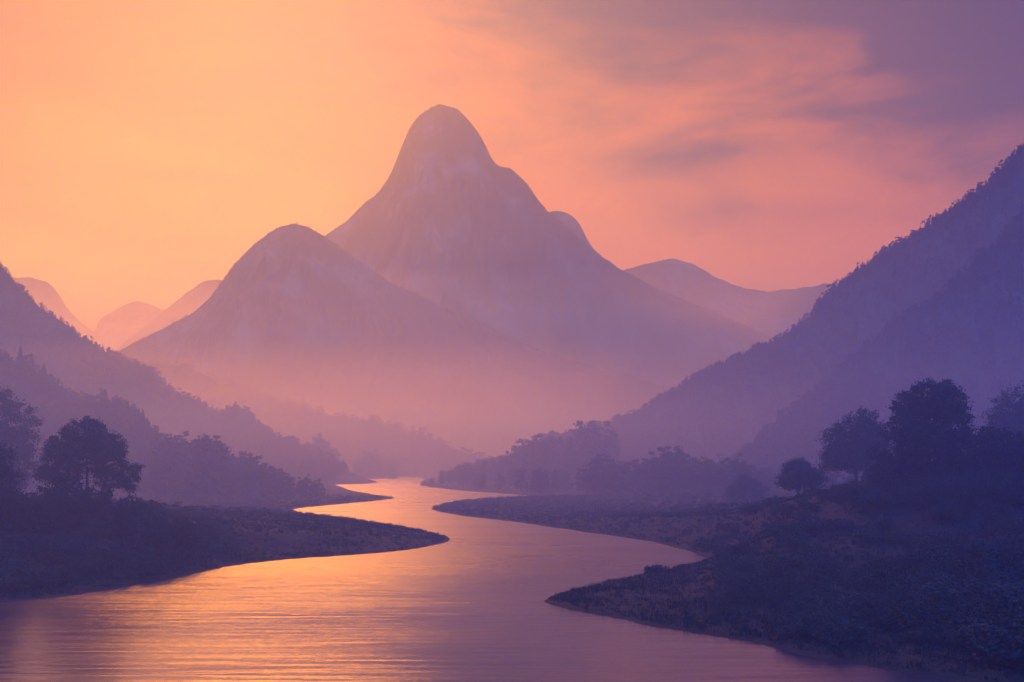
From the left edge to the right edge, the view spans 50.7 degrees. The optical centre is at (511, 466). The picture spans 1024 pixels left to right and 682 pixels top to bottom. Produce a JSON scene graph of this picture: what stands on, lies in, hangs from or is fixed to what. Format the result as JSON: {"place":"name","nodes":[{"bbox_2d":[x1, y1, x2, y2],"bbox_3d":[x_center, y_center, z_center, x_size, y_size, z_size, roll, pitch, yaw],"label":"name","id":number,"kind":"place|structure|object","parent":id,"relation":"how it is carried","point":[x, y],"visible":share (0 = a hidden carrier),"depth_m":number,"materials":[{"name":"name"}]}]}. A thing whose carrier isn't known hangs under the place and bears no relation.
{"place":"outdoors","nodes":[
{"label":"outdoors","id":0,"kind":"place"},
{"bbox_2d":[13,277,118,354],"bbox_3d":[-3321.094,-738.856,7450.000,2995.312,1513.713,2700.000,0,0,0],"label":"mountain","id":1,"kind":"structure","parent":0,"point":[46,295],"depth_m":7554.01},
{"bbox_2d":[0,370,247,496],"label":"hill","id":2,"kind":"structure","parent":0,"point":[132,450],"depth_m":496.17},
{"bbox_2d":[26,354,36,380],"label":"conifer tree","id":3,"kind":"object","parent":2,"relation":"on","point":[31,365],"visible":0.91,"depth_m":528.41,"materials":[{"name":"purple plant"}]},
{"bbox_2d":[0,348,247,494],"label":"forest","id":4,"kind":"object","parent":2,"relation":"on","point":[116,421],"visible":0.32,"depth_m":493.24,"materials":[{"name":"purple plant"}]},
{"bbox_2d":[124,403,140,426],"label":"broadleaf tree","id":5,"kind":"object","parent":2,"relation":"on","point":[135,412],"visible":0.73,"depth_m":489.03,"materials":[{"name":"purple plant"}]},
{"bbox_2d":[141,418,151,439],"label":"conifer tree","id":6,"kind":"object","parent":2,"relation":"on","point":[147,428],"visible":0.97,"depth_m":480.44,"materials":[{"name":"purple plant"}]},
{"bbox_2d":[154,434,190,482],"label":"broadleaf tree","id":7,"kind":"object","parent":2,"relation":"on","point":[178,445],"visible":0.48,"depth_m":411.35,"materials":[{"name":"purple plant"}]},
{"bbox_2d":[168,431,190,480],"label":"broadleaf tree","id":8,"kind":"object","parent":2,"relation":"on","point":[180,451],"visible":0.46,"depth_m":411.89,"materials":[{"name":"purple plant"}]},
{"bbox_2d":[94,301,163,346],"bbox_3d":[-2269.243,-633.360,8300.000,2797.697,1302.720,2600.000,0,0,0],"label":"mountain","id":9,"kind":"structure","parent":0,"point":[120,326],"depth_m":8265.47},
{"bbox_2d":[115,279,222,351],"bbox_3d":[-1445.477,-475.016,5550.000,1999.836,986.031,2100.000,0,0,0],"label":"mountain","id":10,"kind":"structure","parent":0,"point":[193,299],"depth_m":5534.73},
{"bbox_2d":[0,266,375,483],"bbox_3d":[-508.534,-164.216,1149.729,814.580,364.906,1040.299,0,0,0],"label":"hill","id":11,"kind":"structure","parent":0,"point":[9,346],"depth_m":1069.29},
{"bbox_2d":[0,263,349,482],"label":"forest","id":12,"kind":"object","parent":11,"relation":"on","point":[322,467],"visible":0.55,"depth_m":985.10,"materials":[{"name":"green plant"}]},
{"bbox_2d":[138,363,463,476],"bbox_3d":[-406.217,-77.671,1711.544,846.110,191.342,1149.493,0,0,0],"label":"hill","id":13,"kind":"structure","parent":0,"point":[256,410],"depth_m":1526.59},
{"bbox_2d":[137,359,495,472],"bbox_3d":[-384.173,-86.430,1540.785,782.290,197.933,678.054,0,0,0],"label":"forest","id":14,"kind":"object","parent":13,"relation":"on","point":[447,465],"visible":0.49,"depth_m":1423.31,"materials":[{"name":"purple plant"}]},
{"bbox_2d":[118,224,669,457],"bbox_3d":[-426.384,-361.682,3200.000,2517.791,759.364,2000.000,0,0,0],"label":"mountain","id":15,"kind":"structure","parent":0,"point":[247,353],"depth_m":2866.95,"materials":[{"name":"stone"}]},
{"bbox_2d":[122,222,676,427],"bbox_3d":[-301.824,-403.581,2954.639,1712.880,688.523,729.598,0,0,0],"label":"forest","id":16,"kind":"object","parent":15,"relation":"on","point":[644,382],"visible":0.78,"depth_m":2965.21,"materials":[{"name":"plant"}]},
{"bbox_2d":[0,477,953,681],"bbox_3d":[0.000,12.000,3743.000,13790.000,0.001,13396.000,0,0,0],"label":"water","id":17,"kind":"structure","parent":0,"point":[466,602],"depth_m":82.01,"materials":[{"name":"blue liquid"}]},
{"bbox_2d":[0,476,1023,681],"bbox_3d":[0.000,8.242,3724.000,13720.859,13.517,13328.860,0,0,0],"label":"ground","id":18,"kind":"structure","parent":0,"point":[935,672],"depth_m":119.28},
{"bbox_2d":[0,443,25,497],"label":"broadleaf tree","id":19,"kind":"object","parent":18,"relation":"on","point":[7,472],"visible":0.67,"depth_m":128.40,"materials":[{"name":"purple plant"}]},
{"bbox_2d":[0,484,47,534],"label":"shrub","id":20,"kind":"object","parent":18,"relation":"on","point":[12,507],"visible":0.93,"depth_m":123.23,"materials":[{"name":"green plant"}]},
{"bbox_2d":[0,385,50,495],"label":"broadleaf tree","id":21,"kind":"object","parent":18,"relation":"on","point":[11,435],"visible":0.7,"depth_m":234.96,"materials":[{"name":"purple plant"}]},
{"bbox_2d":[19,482,71,529],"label":"shrub","id":22,"kind":"object","parent":18,"relation":"on","point":[53,503],"visible":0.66,"depth_m":129.41,"materials":[{"name":"purple plant"}]},
{"bbox_2d":[43,474,94,522],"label":"shrub","id":23,"kind":"object","parent":18,"relation":"on","point":[61,489],"visible":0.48,"depth_m":135.00,"materials":[{"name":"purple plant"}]},
{"bbox_2d":[29,416,145,502],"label":"broadleaf tree","id":24,"kind":"object","parent":18,"relation":"on","point":[99,454],"visible":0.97,"depth_m":149.10,"materials":[{"name":"green plant"}]},
{"bbox_2d":[68,487,116,526],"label":"shrub","id":25,"kind":"object","parent":18,"relation":"on","point":[90,507],"visible":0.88,"depth_m":133.07,"materials":[{"name":"purple plant"}]},
{"bbox_2d":[101,492,157,546],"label":"shrub","id":26,"kind":"object","parent":18,"relation":"on","point":[123,516],"visible":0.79,"depth_m":127.22,"materials":[{"name":"purple plant"}]},
{"bbox_2d":[177,440,206,492],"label":"broadleaf tree","id":27,"kind":"object","parent":18,"relation":"on","point":[193,449],"visible":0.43,"depth_m":405.93,"materials":[{"name":"purple plant"}]},
{"bbox_2d":[177,433,217,491],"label":"broadleaf tree","id":28,"kind":"object","parent":18,"relation":"on","point":[187,471],"visible":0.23,"depth_m":405.29,"materials":[{"name":"purple plant"}]},
{"bbox_2d":[183,434,231,495],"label":"broadleaf tree","id":29,"kind":"object","parent":18,"relation":"on","point":[202,471],"visible":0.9,"depth_m":399.39,"materials":[{"name":"purple plant"}]},
{"bbox_2d":[201,440,232,492],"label":"broadleaf tree","id":30,"kind":"object","parent":18,"relation":"on","point":[224,451],"visible":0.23,"depth_m":407.45,"materials":[{"name":"purple plant"}]},
{"bbox_2d":[233,451,249,495],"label":"broadleaf tree","id":31,"kind":"object","parent":18,"relation":"on","point":[242,458],"visible":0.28,"depth_m":405.84,"materials":[{"name":"purple plant"}]},
{"bbox_2d":[235,452,266,495],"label":"broadleaf tree","id":32,"kind":"object","parent":18,"relation":"on","point":[249,460],"visible":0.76,"depth_m":401.29,"materials":[{"name":"purple plant"}]},
{"bbox_2d":[247,455,271,495],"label":"broadleaf tree","id":33,"kind":"object","parent":18,"relation":"on","point":[257,481],"visible":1,"depth_m":399.26,"materials":[{"name":"purple plant"}]},
{"bbox_2d":[257,462,276,496],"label":"broadleaf tree","id":34,"kind":"object","parent":18,"relation":"on","point":[265,474],"visible":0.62,"depth_m":404.18,"materials":[{"name":"purple plant"}]},
{"bbox_2d":[262,466,288,494],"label":"broadleaf tree","id":35,"kind":"object","parent":18,"relation":"on","point":[273,469],"visible":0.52,"depth_m":403.79,"materials":[{"name":"purple plant"}]},
{"bbox_2d":[267,471,294,496],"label":"broadleaf tree","id":36,"kind":"object","parent":18,"relation":"on","point":[278,484],"visible":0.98,"depth_m":393.75,"materials":[{"name":"purple plant"}]},
{"bbox_2d":[302,473,314,495],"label":"broadleaf tree","id":37,"kind":"object","parent":18,"relation":"on","point":[307,487],"visible":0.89,"depth_m":402.59,"materials":[{"name":"purple plant"}]},
{"bbox_2d":[308,478,325,496],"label":"broadleaf tree","id":38,"kind":"object","parent":18,"relation":"on","point":[316,487],"visible":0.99,"depth_m":399.25,"materials":[{"name":"purple plant"}]},
{"bbox_2d":[312,433,335,459],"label":"broadleaf tree","id":39,"kind":"object","parent":18,"relation":"on","point":[320,440],"visible":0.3,"depth_m":974.88,"materials":[{"name":"purple plant"}]},
{"bbox_2d":[368,449,383,477],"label":"broadleaf tree","id":40,"kind":"object","parent":18,"relation":"on","point":[373,455],"visible":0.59,"depth_m":1093.25,"materials":[{"name":"purple plant"}]},
{"bbox_2d":[372,454,396,477],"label":"broadleaf tree","id":41,"kind":"object","parent":18,"relation":"on","point":[382,466],"visible":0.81,"depth_m":1096.86,"materials":[{"name":"purple plant"}]},
{"bbox_2d":[385,461,398,477],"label":"broadleaf tree","id":42,"kind":"object","parent":18,"relation":"on","point":[391,466],"visible":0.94,"depth_m":1099.74,"materials":[{"name":"purple plant"}]},
{"bbox_2d":[17,481,820,534],"bbox_3d":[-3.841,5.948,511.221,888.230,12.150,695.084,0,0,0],"label":"undergrowth","id":43,"kind":"object","parent":18,"relation":"on","point":[707,497],"visible":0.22,"depth_m":287.56,"materials":[{"name":"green plant"}]},
{"bbox_2d":[451,464,467,483],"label":"broadleaf tree","id":44,"kind":"object","parent":18,"relation":"on","point":[457,475],"visible":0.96,"depth_m":678.94,"materials":[{"name":"purple plant"}]},
{"bbox_2d":[460,462,472,483],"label":"broadleaf tree","id":45,"kind":"object","parent":18,"relation":"on","point":[468,474],"visible":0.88,"depth_m":677.43,"materials":[{"name":"purple plant"}]},
{"bbox_2d":[476,460,492,484],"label":"broadleaf tree","id":46,"kind":"object","parent":18,"relation":"on","point":[482,466],"visible":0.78,"depth_m":666.90,"materials":[{"name":"purple plant"}]},
{"bbox_2d":[495,451,514,484],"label":"broadleaf tree","id":47,"kind":"object","parent":18,"relation":"on","point":[505,458],"visible":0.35,"depth_m":663.47,"materials":[{"name":"purple plant"}]},
{"bbox_2d":[502,445,527,480],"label":"broadleaf tree","id":48,"kind":"object","parent":18,"relation":"on","point":[509,466],"visible":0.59,"depth_m":658.25,"materials":[{"name":"purple plant"}]},
{"bbox_2d":[513,467,530,490],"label":"broadleaf tree","id":49,"kind":"object","parent":18,"relation":"on","point":[520,476],"visible":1,"depth_m":506.75,"materials":[{"name":"purple plant"}]},
{"bbox_2d":[515,438,537,482],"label":"broadleaf tree","id":50,"kind":"object","parent":18,"relation":"on","point":[522,448],"visible":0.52,"depth_m":657.38,"materials":[{"name":"purple plant"}]},
{"bbox_2d":[512,434,548,481],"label":"broadleaf tree","id":51,"kind":"object","parent":18,"relation":"on","point":[532,456],"visible":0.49,"depth_m":653.13,"materials":[{"name":"purple plant"}]},
{"bbox_2d":[530,468,547,492],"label":"broadleaf tree","id":52,"kind":"object","parent":18,"relation":"on","point":[540,477],"visible":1,"depth_m":471.30,"materials":[{"name":"purple plant"}]},
{"bbox_2d":[529,433,555,480],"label":"broadleaf tree","id":53,"kind":"object","parent":18,"relation":"on","point":[543,455],"visible":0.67,"depth_m":639.29,"materials":[{"name":"purple plant"}]},
{"bbox_2d":[531,468,555,492],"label":"broadleaf tree","id":54,"kind":"object","parent":18,"relation":"on","point":[545,473],"visible":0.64,"depth_m":476.05,"materials":[{"name":"purple plant"}]},
{"bbox_2d":[555,419,603,483],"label":"broadleaf tree","id":55,"kind":"object","parent":18,"relation":"on","point":[587,455],"visible":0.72,"depth_m":629.30,"materials":[{"name":"purple plant"}]},
{"bbox_2d":[567,464,595,492],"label":"broadleaf tree","id":56,"kind":"object","parent":18,"relation":"on","point":[578,483],"visible":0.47,"depth_m":455.00,"materials":[{"name":"purple plant"}]},
{"bbox_2d":[578,459,605,493],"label":"broadleaf tree","id":57,"kind":"object","parent":18,"relation":"on","point":[587,477],"visible":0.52,"depth_m":442.61,"materials":[{"name":"purple plant"}]},
{"bbox_2d":[587,427,613,463],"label":"broadleaf tree","id":58,"kind":"object","parent":18,"relation":"on","point":[599,436],"visible":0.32,"depth_m":633.62,"materials":[{"name":"purple plant"}]},
{"bbox_2d":[591,453,615,494],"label":"broadleaf tree","id":59,"kind":"object","parent":18,"relation":"on","point":[596,478],"visible":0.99,"depth_m":433.43,"materials":[{"name":"purple plant"}]},
{"bbox_2d":[596,421,622,469],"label":"broadleaf tree","id":60,"kind":"object","parent":18,"relation":"on","point":[610,444],"visible":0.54,"depth_m":630.95,"materials":[{"name":"purple plant"}]},
{"bbox_2d":[600,458,622,494],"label":"broadleaf tree","id":61,"kind":"object","parent":18,"relation":"on","point":[615,476],"visible":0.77,"depth_m":433.70,"materials":[{"name":"purple plant"}]},
{"bbox_2d":[614,459,648,493],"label":"broadleaf tree","id":62,"kind":"object","parent":18,"relation":"on","point":[629,477],"visible":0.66,"depth_m":427.99,"materials":[{"name":"purple plant"}]},
{"bbox_2d":[621,458,652,494],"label":"broadleaf tree","id":63,"kind":"object","parent":18,"relation":"on","point":[635,481],"visible":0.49,"depth_m":425.11,"materials":[{"name":"purple plant"}]},
{"bbox_2d":[635,451,666,494],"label":"broadleaf tree","id":64,"kind":"object","parent":18,"relation":"on","point":[651,475],"visible":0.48,"depth_m":417.06,"materials":[{"name":"purple plant"}]},
{"bbox_2d":[641,564,670,573],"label":"shrub","id":65,"kind":"object","parent":18,"relation":"on","point":[649,568],"visible":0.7,"depth_m":117.72,"materials":[{"name":"purple plant"}]},
{"bbox_2d":[640,447,677,494],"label":"broadleaf tree","id":66,"kind":"object","parent":18,"relation":"on","point":[662,460],"visible":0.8,"depth_m":411.24,"materials":[{"name":"purple plant"}]},
{"bbox_2d":[652,445,686,494],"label":"broadleaf tree","id":67,"kind":"object","parent":18,"relation":"on","point":[677,451],"visible":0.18,"depth_m":422.03,"materials":[{"name":"purple plant"}]},
{"bbox_2d":[660,452,692,492],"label":"broadleaf tree","id":68,"kind":"object","parent":18,"relation":"on","point":[675,461],"visible":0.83,"depth_m":404.21,"materials":[{"name":"purple plant"}]},
{"bbox_2d":[669,454,708,495],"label":"broadleaf tree","id":69,"kind":"object","parent":18,"relation":"on","point":[693,459],"visible":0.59,"depth_m":404.64,"materials":[{"name":"purple plant"}]},
{"bbox_2d":[686,460,715,495],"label":"broadleaf tree","id":70,"kind":"object","parent":18,"relation":"on","point":[696,480],"visible":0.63,"depth_m":400.30,"materials":[{"name":"purple plant"}]},
{"bbox_2d":[691,534,727,549],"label":"shrub","id":71,"kind":"object","parent":18,"relation":"on","point":[711,543],"visible":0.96,"depth_m":149.74,"materials":[{"name":"purple plant"}]},
{"bbox_2d":[698,458,723,492],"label":"broadleaf tree","id":72,"kind":"object","parent":18,"relation":"on","point":[710,474],"visible":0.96,"depth_m":392.88,"materials":[{"name":"purple plant"}]},
{"bbox_2d":[707,457,748,493],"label":"broadleaf tree","id":73,"kind":"object","parent":18,"relation":"on","point":[724,478],"visible":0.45,"depth_m":390.86,"materials":[{"name":"purple plant"}]},
{"bbox_2d":[713,521,742,531],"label":"shrub","id":74,"kind":"object","parent":18,"relation":"on","point":[727,526],"visible":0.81,"depth_m":154.84,"materials":[{"name":"purple plant"}]},
{"bbox_2d":[726,452,748,492],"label":"broadleaf tree","id":75,"kind":"object","parent":18,"relation":"on","point":[733,471],"visible":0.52,"depth_m":382.31,"materials":[{"name":"purple plant"}]},
{"bbox_2d":[737,461,755,483],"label":"broadleaf tree","id":76,"kind":"object","parent":18,"relation":"on","point":[745,470],"visible":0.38,"depth_m":378.83,"materials":[{"name":"purple plant"}]},
{"bbox_2d":[723,473,773,502],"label":"broadleaf tree","id":77,"kind":"object","parent":18,"relation":"on","point":[742,488],"visible":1,"depth_m":274.12,"materials":[{"name":"purple plant"}]},
{"bbox_2d":[740,502,766,510],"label":"shrub","id":78,"kind":"object","parent":18,"relation":"on","point":[754,506],"visible":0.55,"depth_m":159.76,"materials":[{"name":"purple plant"}]},
{"bbox_2d":[773,456,830,494],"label":"broadleaf tree","id":79,"kind":"object","parent":18,"relation":"on","point":[799,476],"visible":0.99,"depth_m":167.00,"materials":[{"name":"purple plant"}]},
{"bbox_2d":[798,518,840,530],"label":"shrub","id":80,"kind":"object","parent":18,"relation":"on","point":[824,524],"visible":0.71,"depth_m":118.87,"materials":[{"name":"purple plant"}]},
{"bbox_2d":[830,481,864,492],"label":"shrub","id":81,"kind":"object","parent":18,"relation":"on","point":[843,486],"visible":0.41,"depth_m":135.99,"materials":[{"name":"purple plant"}]},
{"bbox_2d":[811,406,893,480],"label":"broadleaf tree","id":82,"kind":"object","parent":18,"relation":"on","point":[841,452],"visible":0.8,"depth_m":183.84,"materials":[{"name":"green plant"}]},
{"bbox_2d":[847,526,915,540],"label":"shrub","id":83,"kind":"object","parent":18,"relation":"on","point":[874,534],"visible":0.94,"depth_m":111.06,"materials":[{"name":"purple plant"}]},
{"bbox_2d":[869,515,898,528],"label":"shrub","id":84,"kind":"object","parent":18,"relation":"on","point":[881,522],"visible":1,"depth_m":114.48,"materials":[{"name":"purple plant"}]},
{"bbox_2d":[861,439,915,490],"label":"shrub","id":85,"kind":"object","parent":18,"relation":"on","point":[885,459],"visible":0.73,"depth_m":131.26,"materials":[{"name":"purple plant"}]},
{"bbox_2d":[888,424,942,484],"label":"shrub","id":86,"kind":"object","parent":18,"relation":"on","point":[916,447],"visible":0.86,"depth_m":128.93,"materials":[{"name":"purple plant"}]},
{"bbox_2d":[876,377,977,460],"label":"broadleaf tree","id":87,"kind":"object","parent":18,"relation":"on","point":[944,409],"visible":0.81,"depth_m":132.90,"materials":[{"name":"green plant"}]},
{"bbox_2d":[916,498,970,522],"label":"shrub","id":88,"kind":"object","parent":18,"relation":"on","point":[950,510],"visible":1,"depth_m":114.52,"materials":[{"name":"purple plant"}]},
{"bbox_2d":[897,578,993,618],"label":"shrub","id":89,"kind":"object","parent":18,"relation":"on","point":[936,594],"visible":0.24,"depth_m":76.51,"materials":[{"name":"purple plant"}]},
{"bbox_2d":[900,577,1003,614],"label":"shrub","id":90,"kind":"object","parent":18,"relation":"on","point":[964,593],"visible":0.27,"depth_m":76.95,"materials":[{"name":"purple plant"}]},
{"bbox_2d":[931,612,980,646],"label":"shrub","id":91,"kind":"object","parent":18,"relation":"on","point":[956,636],"visible":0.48,"depth_m":69.60,"materials":[{"name":"purple plant"}]},
{"bbox_2d":[923,428,990,482],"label":"shrub","id":92,"kind":"object","parent":18,"relation":"on","point":[953,458],"visible":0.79,"depth_m":126.76,"materials":[{"name":"green plant"}]},
{"bbox_2d":[963,423,1007,471],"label":"shrub","id":93,"kind":"object","parent":18,"relation":"on","point":[981,435],"visible":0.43,"depth_m":130.76,"materials":[{"name":"purple plant"}]},
{"bbox_2d":[950,605,1023,667],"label":"shrub","id":94,"kind":"object","parent":18,"relation":"on","point":[1014,641],"visible":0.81,"depth_m":63.14,"materials":[{"name":"green plant"}]},
{"bbox_2d":[950,583,1023,633],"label":"shrub","id":95,"kind":"object","parent":18,"relation":"on","point":[999,605],"visible":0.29,"depth_m":69.63,"materials":[{"name":"purple plant"}]},
{"bbox_2d":[958,607,1023,660],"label":"shrub","id":96,"kind":"object","parent":18,"relation":"on","point":[1019,624],"visible":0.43,"depth_m":64.47,"materials":[{"name":"purple plant"}]},
{"bbox_2d":[980,380,1023,458],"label":"broadleaf tree","id":97,"kind":"object","parent":18,"relation":"on","point":[1012,420],"visible":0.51,"depth_m":213.92,"materials":[{"name":"purple plant"}]},
{"bbox_2d":[982,427,1023,478],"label":"shrub","id":98,"kind":"object","parent":18,"relation":"on","point":[1013,451],"visible":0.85,"depth_m":128.84,"materials":[{"name":"purple plant"}]},
{"bbox_2d":[0,0,1023,331],"label":"sky","id":99,"kind":"structure","parent":0,"point":[146,146],"materials":[{"name":"orange"}]},
{"bbox_2d":[325,104,772,386],"bbox_3d":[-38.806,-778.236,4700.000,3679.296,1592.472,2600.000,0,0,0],"label":"mountain","id":100,"kind":"structure","parent":0,"point":[445,231],"depth_m":4408.83,"materials":[{"name":"stone"}]},
{"bbox_2d":[332,104,773,344],"bbox_3d":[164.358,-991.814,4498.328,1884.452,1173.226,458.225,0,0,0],"label":"forest","id":101,"kind":"object","parent":100,"relation":"on","point":[739,324],"visible":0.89,"depth_m":4588.57,"materials":[{"name":"plant"}]},
{"bbox_2d":[549,211,592,247],"bbox_3d":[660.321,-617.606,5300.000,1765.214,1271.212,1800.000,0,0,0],"label":"mountain","id":102,"kind":"structure","parent":0,"point":[569,221],"depth_m":5268.81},
{"bbox_2d":[437,151,1023,482],"bbox_3d":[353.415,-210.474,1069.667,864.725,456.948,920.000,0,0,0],"label":"hill","id":103,"kind":"structure","parent":0,"point":[917,288],"depth_m":923.72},
{"bbox_2d":[438,144,1023,481],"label":"forest","id":104,"kind":"object","parent":103,"relation":"on","point":[633,443],"visible":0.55,"depth_m":886.32,"materials":[{"name":"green plant"}]},
{"bbox_2d":[623,258,837,337],"bbox_3d":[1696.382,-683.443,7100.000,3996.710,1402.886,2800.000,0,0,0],"label":"mountain","id":105,"kind":"structure","parent":0,"point":[771,314],"depth_m":7075.06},
{"bbox_2d":[694,219,1023,480],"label":"hill","id":106,"kind":"structure","parent":0,"point":[1011,347],"depth_m":593.12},
{"bbox_2d":[716,202,1023,485],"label":"forest","id":107,"kind":"object","parent":106,"relation":"on","point":[860,395],"visible":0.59,"depth_m":585.94,"materials":[{"name":"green plant"}]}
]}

